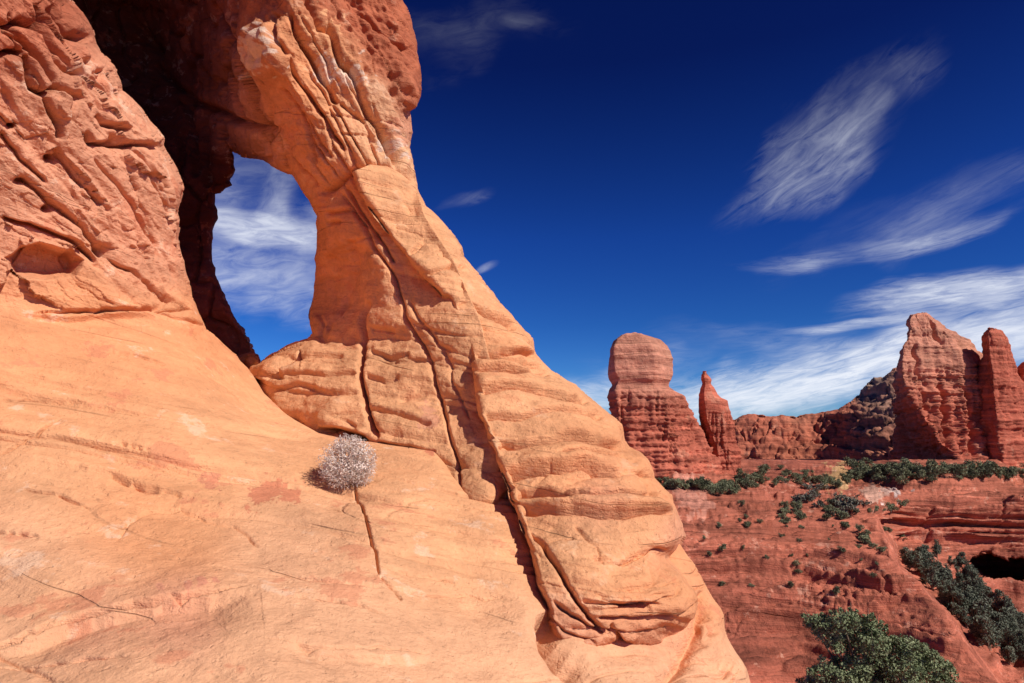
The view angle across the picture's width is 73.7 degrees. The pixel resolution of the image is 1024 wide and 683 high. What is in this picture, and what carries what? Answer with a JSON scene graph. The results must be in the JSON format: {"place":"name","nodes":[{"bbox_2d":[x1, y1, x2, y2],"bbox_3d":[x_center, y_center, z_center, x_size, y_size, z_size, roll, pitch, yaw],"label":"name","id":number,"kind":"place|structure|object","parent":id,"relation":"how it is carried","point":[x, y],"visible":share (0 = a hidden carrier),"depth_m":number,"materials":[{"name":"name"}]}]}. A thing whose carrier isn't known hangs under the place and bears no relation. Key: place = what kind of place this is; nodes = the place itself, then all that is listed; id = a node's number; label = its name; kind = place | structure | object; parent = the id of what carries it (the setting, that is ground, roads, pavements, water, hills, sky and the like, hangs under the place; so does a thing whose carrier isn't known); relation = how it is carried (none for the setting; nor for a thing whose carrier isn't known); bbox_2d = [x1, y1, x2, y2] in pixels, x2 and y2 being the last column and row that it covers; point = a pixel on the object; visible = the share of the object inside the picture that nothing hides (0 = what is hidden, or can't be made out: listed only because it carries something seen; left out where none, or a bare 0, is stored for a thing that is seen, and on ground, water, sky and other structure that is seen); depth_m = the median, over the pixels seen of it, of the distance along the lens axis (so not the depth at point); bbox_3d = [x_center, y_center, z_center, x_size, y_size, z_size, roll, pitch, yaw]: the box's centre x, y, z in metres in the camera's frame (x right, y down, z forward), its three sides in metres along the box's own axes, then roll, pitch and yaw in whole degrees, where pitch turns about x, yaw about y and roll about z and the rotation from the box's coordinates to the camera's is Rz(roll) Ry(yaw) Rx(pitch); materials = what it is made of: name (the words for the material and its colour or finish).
{"place":"outdoors","nodes":[
{"label":"outdoors","id":0,"kind":"place"},
{"bbox_2d":[0,0,749,682],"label":"slope","id":1,"kind":"structure","parent":0,"point":[174,508],"depth_m":7.25,"materials":[{"name":"orange stone"}]},
{"bbox_2d":[316,433,376,489],"bbox_3d":[-2.004,1.473,8.287,0.751,0.722,0.734,0,-8,0],"label":"dry bush","id":2,"kind":"object","parent":1,"relation":"on","point":[350,469],"visible":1,"depth_m":8.21,"materials":[{"name":"grey plant"}]},
{"bbox_2d":[71,0,697,645],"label":"rock arch","id":3,"kind":"object","parent":1,"relation":"on","point":[419,338],"visible":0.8,"depth_m":12.53,"materials":[{"name":"stone"}]},
{"bbox_2d":[212,0,1023,424],"label":"sky","id":4,"kind":"structure","parent":0,"point":[768,193],"materials":[{"name":"blue"}]},
{"bbox_2d":[658,459,1023,682],"bbox_3d":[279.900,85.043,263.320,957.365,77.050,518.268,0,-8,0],"label":"terrain","id":5,"kind":"structure","parent":0,"point":[978,521],"depth_m":222.78,"materials":[{"name":"stone"}]},
{"bbox_2d":[607,332,721,480],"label":"sandstone butte","id":6,"kind":"object","parent":5,"relation":"on","point":[652,413],"visible":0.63,"depth_m":325.61,"materials":[{"name":"stone"}]},
{"bbox_2d":[664,478,677,488],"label":"juniper shrub","id":7,"kind":"object","parent":5,"relation":"on","point":[667,483],"visible":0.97,"depth_m":293.71,"materials":[{"name":"green plant"}]},
{"bbox_2d":[669,478,682,488],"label":"juniper shrub","id":8,"kind":"object","parent":5,"relation":"on","point":[678,482],"visible":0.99,"depth_m":292.49,"materials":[{"name":"green plant"}]},
{"bbox_2d":[698,371,742,474],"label":"sandstone spire","id":9,"kind":"structure","parent":5,"relation":"on","point":[716,422],"depth_m":348.57,"materials":[{"name":"stone"}]},
{"bbox_2d":[714,485,727,494],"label":"juniper shrub","id":10,"kind":"object","parent":5,"relation":"on","point":[720,490],"visible":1,"depth_m":286.33,"materials":[{"name":"green plant"}]},
{"bbox_2d":[722,484,738,493],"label":"juniper shrub","id":11,"kind":"object","parent":5,"relation":"on","point":[730,488],"visible":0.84,"depth_m":292.12,"materials":[{"name":"green plant"}]},
{"bbox_2d":[727,481,741,491],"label":"juniper shrub","id":12,"kind":"object","parent":5,"relation":"on","point":[738,487],"visible":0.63,"depth_m":294.94,"materials":[{"name":"green plant"}]},
{"bbox_2d":[735,476,748,485],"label":"juniper shrub","id":13,"kind":"object","parent":5,"relation":"on","point":[740,479],"visible":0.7,"depth_m":305.32,"materials":[{"name":"green plant"}]},
{"bbox_2d":[736,471,748,479],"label":"juniper shrub","id":14,"kind":"object","parent":5,"relation":"on","point":[742,475],"visible":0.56,"depth_m":317.08,"materials":[{"name":"green plant"}]},
{"bbox_2d":[740,480,751,488],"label":"juniper shrub","id":15,"kind":"object","parent":5,"relation":"on","point":[746,484],"visible":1,"depth_m":301.98,"materials":[{"name":"green plant"}]},
{"bbox_2d":[747,474,759,481],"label":"juniper shrub","id":16,"kind":"object","parent":5,"relation":"on","point":[752,477],"visible":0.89,"depth_m":322.97,"materials":[{"name":"green plant"}]},
{"bbox_2d":[755,469,766,474],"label":"juniper shrub","id":17,"kind":"object","parent":5,"relation":"on","point":[762,471],"visible":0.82,"depth_m":346.70,"materials":[{"name":"green plant"}]},
{"bbox_2d":[790,473,803,482],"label":"juniper shrub","id":18,"kind":"object","parent":5,"relation":"on","point":[797,478],"visible":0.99,"depth_m":338.75,"materials":[{"name":"green plant"}]},
{"bbox_2d":[699,367,896,458],"bbox_3d":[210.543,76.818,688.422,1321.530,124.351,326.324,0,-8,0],"label":"distant cliff","id":19,"kind":"structure","parent":5,"relation":"on","point":[861,425],"depth_m":661.08,"materials":[{"name":"red stone"}]},
{"bbox_2d":[793,500,803,508],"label":"juniper shrub","id":20,"kind":"object","parent":5,"relation":"on","point":[799,505],"visible":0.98,"depth_m":258.74,"materials":[{"name":"green plant"}]},
{"bbox_2d":[792,494,806,501],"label":"sage shrub","id":21,"kind":"object","parent":5,"relation":"on","point":[800,495],"visible":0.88,"depth_m":270.67,"materials":[{"name":"grey plant"}]},
{"bbox_2d":[807,490,821,497],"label":"sage shrub","id":22,"kind":"object","parent":5,"relation":"on","point":[813,492],"visible":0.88,"depth_m":305.63,"materials":[{"name":"grey plant"}]},
{"bbox_2d":[811,499,824,506],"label":"sage shrub","id":23,"kind":"object","parent":5,"relation":"on","point":[820,502],"visible":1,"depth_m":261.31,"materials":[{"name":"grey plant"}]},
{"bbox_2d":[815,474,825,483],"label":"juniper shrub","id":24,"kind":"object","parent":5,"relation":"on","point":[819,478],"visible":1,"depth_m":335.70,"materials":[{"name":"green plant"}]},
{"bbox_2d":[824,507,834,515],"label":"juniper shrub","id":25,"kind":"object","parent":5,"relation":"on","point":[830,511],"visible":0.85,"depth_m":250.49,"materials":[{"name":"green plant"}]},
{"bbox_2d":[829,499,842,507],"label":"sage shrub","id":26,"kind":"object","parent":5,"relation":"on","point":[838,503],"visible":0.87,"depth_m":266.94,"materials":[{"name":"grey plant"}]},
{"bbox_2d":[832,586,839,594],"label":"juniper shrub","id":27,"kind":"object","parent":5,"relation":"on","point":[836,589],"visible":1,"depth_m":189.15,"materials":[{"name":"green plant"}]},
{"bbox_2d":[837,511,849,519],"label":"juniper shrub","id":28,"kind":"object","parent":5,"relation":"on","point":[842,512],"visible":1,"depth_m":247.16,"materials":[{"name":"green plant"}]},
{"bbox_2d":[840,495,855,505],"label":"sage shrub","id":29,"kind":"object","parent":5,"relation":"on","point":[846,498],"visible":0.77,"depth_m":267.23,"materials":[{"name":"grey plant"}]},
{"bbox_2d":[843,456,855,465],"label":"juniper shrub","id":30,"kind":"object","parent":5,"relation":"on","point":[846,458],"visible":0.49,"depth_m":412.07,"materials":[{"name":"green plant"}]},
{"bbox_2d":[845,497,860,505],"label":"sage shrub","id":31,"kind":"object","parent":5,"relation":"on","point":[856,502],"visible":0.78,"depth_m":267.02,"materials":[{"name":"grey plant"}]},
{"bbox_2d":[846,503,860,512],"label":"sage shrub","id":32,"kind":"object","parent":5,"relation":"on","point":[850,507],"visible":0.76,"depth_m":264.68,"materials":[{"name":"grey plant"}]},
{"bbox_2d":[847,459,864,468],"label":"juniper shrub","id":33,"kind":"object","parent":5,"relation":"on","point":[855,464],"visible":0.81,"depth_m":395.44,"materials":[{"name":"green plant"}]},
{"bbox_2d":[850,468,863,479],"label":"juniper shrub","id":34,"kind":"object","parent":5,"relation":"on","point":[858,473],"visible":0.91,"depth_m":376.63,"materials":[{"name":"green plant"}]},
{"bbox_2d":[854,524,864,531],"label":"juniper shrub","id":35,"kind":"object","parent":5,"relation":"on","point":[857,526],"visible":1,"depth_m":235.06,"materials":[{"name":"green plant"}]},
{"bbox_2d":[858,529,870,536],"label":"juniper shrub","id":36,"kind":"object","parent":5,"relation":"on","point":[866,532],"visible":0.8,"depth_m":233.48,"materials":[{"name":"green plant"}]},
{"bbox_2d":[860,457,872,464],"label":"juniper shrub","id":37,"kind":"object","parent":5,"relation":"on","point":[870,462],"visible":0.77,"depth_m":431.04,"materials":[{"name":"green plant"}]},
{"bbox_2d":[795,602,960,682],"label":"juniper tree","id":38,"kind":"object","parent":5,"relation":"on","point":[880,660],"visible":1,"depth_m":32.33,"materials":[{"name":"green plant"}]},
{"bbox_2d":[872,467,884,475],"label":"juniper shrub","id":39,"kind":"object","parent":5,"relation":"on","point":[876,471],"visible":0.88,"depth_m":374.12,"materials":[{"name":"green plant"}]},
{"bbox_2d":[878,475,893,483],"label":"juniper shrub","id":40,"kind":"object","parent":5,"relation":"on","point":[885,479],"visible":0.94,"depth_m":356.48,"materials":[{"name":"green plant"}]},
{"bbox_2d":[884,502,897,512],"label":"juniper shrub","id":41,"kind":"object","parent":5,"relation":"on","point":[894,508],"visible":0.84,"depth_m":296.95,"materials":[{"name":"green plant"}]},
{"bbox_2d":[885,463,900,473],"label":"juniper shrub","id":42,"kind":"object","parent":5,"relation":"on","point":[891,468],"visible":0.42,"depth_m":363.32,"materials":[{"name":"green plant"}]},
{"bbox_2d":[893,467,910,478],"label":"juniper shrub","id":43,"kind":"object","parent":5,"relation":"on","point":[905,471],"visible":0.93,"depth_m":348.82,"materials":[{"name":"green plant"}]},
{"bbox_2d":[895,475,908,484],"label":"juniper shrub","id":44,"kind":"object","parent":5,"relation":"on","point":[900,478],"visible":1,"depth_m":343.03,"materials":[{"name":"green plant"}]},
{"bbox_2d":[898,547,909,560],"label":"pinyon tree","id":45,"kind":"object","parent":5,"relation":"on","point":[904,550],"visible":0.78,"depth_m":273.97,"materials":[{"name":"green plant"}]},
{"bbox_2d":[903,551,913,569],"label":"pinyon tree","id":46,"kind":"object","parent":5,"relation":"on","point":[908,562],"visible":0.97,"depth_m":265.87,"materials":[{"name":"green plant"}]},
{"bbox_2d":[900,459,920,472],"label":"juniper shrub","id":47,"kind":"object","parent":5,"relation":"on","point":[906,464],"visible":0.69,"depth_m":356.26,"materials":[{"name":"green plant"}]},
{"bbox_2d":[909,465,916,472],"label":"juniper shrub","id":48,"kind":"object","parent":5,"relation":"on","point":[913,468],"visible":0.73,"depth_m":354.49,"materials":[{"name":"green plant"}]},
{"bbox_2d":[913,469,925,478],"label":"juniper shrub","id":49,"kind":"object","parent":5,"relation":"on","point":[919,474],"visible":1,"depth_m":344.42,"materials":[{"name":"green plant"}]},
{"bbox_2d":[913,551,926,576],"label":"pinyon tree","id":50,"kind":"object","parent":5,"relation":"on","point":[917,561],"visible":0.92,"depth_m":262.13,"materials":[{"name":"green plant"}]},
{"bbox_2d":[917,461,937,475],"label":"juniper shrub","id":51,"kind":"object","parent":5,"relation":"on","point":[928,467],"visible":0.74,"depth_m":348.07,"materials":[{"name":"green plant"}]},
{"bbox_2d":[922,473,938,481],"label":"juniper shrub","id":52,"kind":"object","parent":5,"relation":"on","point":[932,477],"visible":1,"depth_m":338.84,"materials":[{"name":"green plant"}]},
{"bbox_2d":[923,552,940,566],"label":"pinyon tree","id":53,"kind":"object","parent":5,"relation":"on","point":[929,555],"visible":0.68,"depth_m":269.17,"materials":[{"name":"green plant"}]},
{"bbox_2d":[922,565,942,590],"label":"pinyon tree","id":54,"kind":"object","parent":5,"relation":"on","point":[930,576],"visible":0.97,"depth_m":246.49,"materials":[{"name":"green plant"}]},
{"bbox_2d":[930,539,941,559],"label":"pinyon tree","id":55,"kind":"object","parent":5,"relation":"on","point":[936,550],"visible":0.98,"depth_m":277.05,"materials":[{"name":"green plant"}]},
{"bbox_2d":[935,468,946,476],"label":"juniper shrub","id":56,"kind":"object","parent":5,"relation":"on","point":[939,472],"visible":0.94,"depth_m":345.91,"materials":[{"name":"green plant"}]},
{"bbox_2d":[935,585,947,599],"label":"pinyon tree","id":57,"kind":"object","parent":5,"relation":"on","point":[943,591],"visible":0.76,"depth_m":228.23,"materials":[{"name":"green plant"}]},
{"bbox_2d":[936,567,948,585],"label":"pinyon tree","id":58,"kind":"object","parent":5,"relation":"on","point":[942,573],"visible":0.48,"depth_m":248.29,"materials":[{"name":"green plant"}]},
{"bbox_2d":[937,588,963,614],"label":"pinyon tree","id":59,"kind":"object","parent":5,"relation":"on","point":[950,592],"visible":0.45,"depth_m":222.37,"materials":[{"name":"green plant"}]},
{"bbox_2d":[948,579,961,599],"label":"pinyon tree","id":60,"kind":"object","parent":5,"relation":"on","point":[954,582],"visible":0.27,"depth_m":225.11,"materials":[{"name":"green plant"}]},
{"bbox_2d":[949,602,961,616],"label":"pinyon tree","id":61,"kind":"object","parent":5,"relation":"on","point":[955,610],"visible":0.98,"depth_m":214.35,"materials":[{"name":"green plant"}]},
{"bbox_2d":[889,312,1023,466],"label":"mesa","id":62,"kind":"structure","parent":5,"relation":"on","point":[958,396],"depth_m":434.62,"materials":[{"name":"red stone"}]},
{"bbox_2d":[947,464,966,475],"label":"juniper shrub","id":63,"kind":"object","parent":5,"relation":"on","point":[953,470],"visible":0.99,"depth_m":342.86,"materials":[{"name":"green plant"}]},
{"bbox_2d":[954,572,964,582],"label":"pinyon tree","id":64,"kind":"object","parent":5,"relation":"on","point":[960,577],"visible":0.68,"depth_m":265.26,"materials":[{"name":"green plant"}]},
{"bbox_2d":[951,591,970,616],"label":"pinyon tree","id":65,"kind":"object","parent":5,"relation":"on","point":[962,599],"visible":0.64,"depth_m":218.09,"materials":[{"name":"green plant"}]},
{"bbox_2d":[957,552,965,566],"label":"pinyon tree","id":66,"kind":"object","parent":5,"relation":"on","point":[963,554],"visible":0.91,"depth_m":283.30,"materials":[{"name":"green plant"}]},
{"bbox_2d":[957,581,966,591],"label":"pinyon tree","id":67,"kind":"object","parent":5,"relation":"on","point":[960,583],"visible":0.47,"depth_m":235.72,"materials":[{"name":"green plant"}]},
{"bbox_2d":[959,607,972,627],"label":"pinyon tree","id":68,"kind":"object","parent":5,"relation":"on","point":[963,615],"visible":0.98,"depth_m":208.41,"materials":[{"name":"green plant"}]},
{"bbox_2d":[961,567,970,580],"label":"pinyon tree","id":69,"kind":"object","parent":5,"relation":"on","point":[966,569],"visible":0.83,"depth_m":275.27,"materials":[{"name":"green plant"}]},
{"bbox_2d":[962,559,972,571],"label":"pinyon tree","id":70,"kind":"object","parent":5,"relation":"on","point":[966,563],"visible":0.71,"depth_m":278.11,"materials":[{"name":"green plant"}]},
{"bbox_2d":[962,590,973,607],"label":"pinyon tree","id":71,"kind":"object","parent":5,"relation":"on","point":[967,594],"visible":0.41,"depth_m":221.40,"materials":[{"name":"green plant"}]},
{"bbox_2d":[962,459,976,468],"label":"juniper shrub","id":72,"kind":"object","parent":5,"relation":"on","point":[971,464],"visible":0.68,"depth_m":360.15,"materials":[{"name":"green plant"}]},
{"bbox_2d":[964,584,977,593],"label":"pinyon tree","id":73,"kind":"object","parent":5,"relation":"on","point":[967,588],"visible":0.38,"depth_m":230.64,"materials":[{"name":"green plant"}]},
{"bbox_2d":[965,467,976,476],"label":"juniper shrub","id":74,"kind":"object","parent":5,"relation":"on","point":[970,469],"visible":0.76,"depth_m":347.07,"materials":[{"name":"green plant"}]},
{"bbox_2d":[966,471,980,478],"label":"juniper shrub","id":75,"kind":"object","parent":5,"relation":"on","point":[972,476],"visible":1,"depth_m":345.19,"materials":[{"name":"green plant"}]},
{"bbox_2d":[961,578,986,597],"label":"pinyon tree","id":76,"kind":"object","parent":5,"relation":"on","point":[973,582],"visible":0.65,"depth_m":231.66,"materials":[{"name":"green plant"}]},
{"bbox_2d":[968,569,979,579],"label":"pinyon tree","id":77,"kind":"object","parent":5,"relation":"on","point":[974,575],"visible":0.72,"depth_m":259.53,"materials":[{"name":"green plant"}]},
{"bbox_2d":[967,615,982,633],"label":"pinyon tree","id":78,"kind":"object","parent":5,"relation":"on","point":[974,623],"visible":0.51,"depth_m":197.21,"materials":[{"name":"green plant"}]},
{"bbox_2d":[969,593,980,607],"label":"pinyon tree","id":79,"kind":"object","parent":5,"relation":"on","point":[977,597],"visible":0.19,"depth_m":223.52,"materials":[{"name":"green plant"}]},
{"bbox_2d":[971,599,990,617],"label":"pinyon tree","id":80,"kind":"object","parent":5,"relation":"on","point":[980,607],"visible":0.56,"depth_m":208.69,"materials":[{"name":"green plant"}]},
{"bbox_2d":[975,463,994,474],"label":"juniper shrub","id":81,"kind":"object","parent":5,"relation":"on","point":[983,466],"visible":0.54,"depth_m":353.92,"materials":[{"name":"green plant"}]},
{"bbox_2d":[975,617,995,649],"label":"pinyon tree","id":82,"kind":"object","parent":5,"relation":"on","point":[987,630],"visible":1,"depth_m":190.35,"materials":[{"name":"green plant"}]},
{"bbox_2d":[977,468,993,480],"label":"juniper shrub","id":83,"kind":"object","parent":5,"relation":"on","point":[986,471],"visible":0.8,"depth_m":348.82,"materials":[{"name":"green plant"}]},
{"bbox_2d":[972,616,999,636],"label":"pinyon tree","id":84,"kind":"object","parent":5,"relation":"on","point":[980,621],"visible":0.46,"depth_m":195.31,"materials":[{"name":"green plant"}]},
{"bbox_2d":[972,619,1002,650],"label":"pinyon tree","id":85,"kind":"object","parent":5,"relation":"on","point":[993,645],"visible":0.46,"depth_m":191.84,"materials":[{"name":"green plant"}]},
{"bbox_2d":[978,597,1003,623],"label":"pinyon tree","id":86,"kind":"object","parent":5,"relation":"on","point":[995,617],"visible":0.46,"depth_m":211.16,"materials":[{"name":"green plant"}]},
{"bbox_2d":[984,461,1000,473],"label":"juniper shrub","id":87,"kind":"object","parent":5,"relation":"on","point":[993,463],"visible":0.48,"depth_m":355.17,"materials":[{"name":"green plant"}]},
{"bbox_2d":[987,589,1003,611],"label":"pinyon tree","id":88,"kind":"object","parent":5,"relation":"on","point":[996,594],"visible":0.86,"depth_m":248.26,"materials":[{"name":"green plant"}]},
{"bbox_2d":[995,618,1008,643],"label":"pinyon tree","id":89,"kind":"object","parent":5,"relation":"on","point":[1002,624],"visible":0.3,"depth_m":210.49,"materials":[{"name":"green plant"}]},
{"bbox_2d":[998,613,1013,628],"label":"pinyon tree","id":90,"kind":"object","parent":5,"relation":"on","point":[1009,624],"visible":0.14,"depth_m":215.53,"materials":[{"name":"green plant"}]},
{"bbox_2d":[998,648,1014,662],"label":"pinyon tree","id":91,"kind":"object","parent":5,"relation":"on","point":[1003,655],"visible":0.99,"depth_m":189.94,"materials":[{"name":"green plant"}]},
{"bbox_2d":[999,628,1017,652],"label":"pinyon tree","id":92,"kind":"object","parent":5,"relation":"on","point":[1006,639],"visible":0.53,"depth_m":201.47,"materials":[{"name":"green plant"}]},
{"bbox_2d":[999,606,1017,623],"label":"pinyon tree","id":93,"kind":"object","parent":5,"relation":"on","point":[1011,610],"visible":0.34,"depth_m":230.01,"materials":[{"name":"green plant"}]},
{"bbox_2d":[1002,608,1014,621],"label":"pinyon tree","id":94,"kind":"object","parent":5,"relation":"on","point":[1004,611],"visible":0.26,"depth_m":225.53,"materials":[{"name":"green plant"}]},
{"bbox_2d":[1001,646,1017,663],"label":"pinyon tree","id":95,"kind":"object","parent":5,"relation":"on","point":[1010,649],"visible":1,"depth_m":188.97,"materials":[{"name":"green plant"}]},
{"bbox_2d":[1001,465,1017,479],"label":"juniper shrub","id":96,"kind":"object","parent":5,"relation":"on","point":[1013,475],"visible":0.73,"depth_m":363.54,"materials":[{"name":"green plant"}]},
{"bbox_2d":[1006,632,1020,652],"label":"pinyon tree","id":97,"kind":"object","parent":5,"relation":"on","point":[1014,640],"visible":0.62,"depth_m":199.44,"materials":[{"name":"green plant"}]},
{"bbox_2d":[1015,644,1023,663],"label":"pinyon tree","id":98,"kind":"object","parent":5,"relation":"on","point":[1019,653],"visible":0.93,"depth_m":195.49,"materials":[{"name":"green plant"}]},
{"bbox_2d":[1015,629,1023,645],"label":"pinyon tree","id":99,"kind":"object","parent":5,"relation":"on","point":[1020,633],"visible":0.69,"depth_m":201.66,"materials":[{"name":"green plant"}]},
{"bbox_2d":[1016,614,1023,626],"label":"pinyon tree","id":100,"kind":"object","parent":5,"relation":"on","point":[1019,618],"visible":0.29,"depth_m":227.60,"materials":[{"name":"green plant"}]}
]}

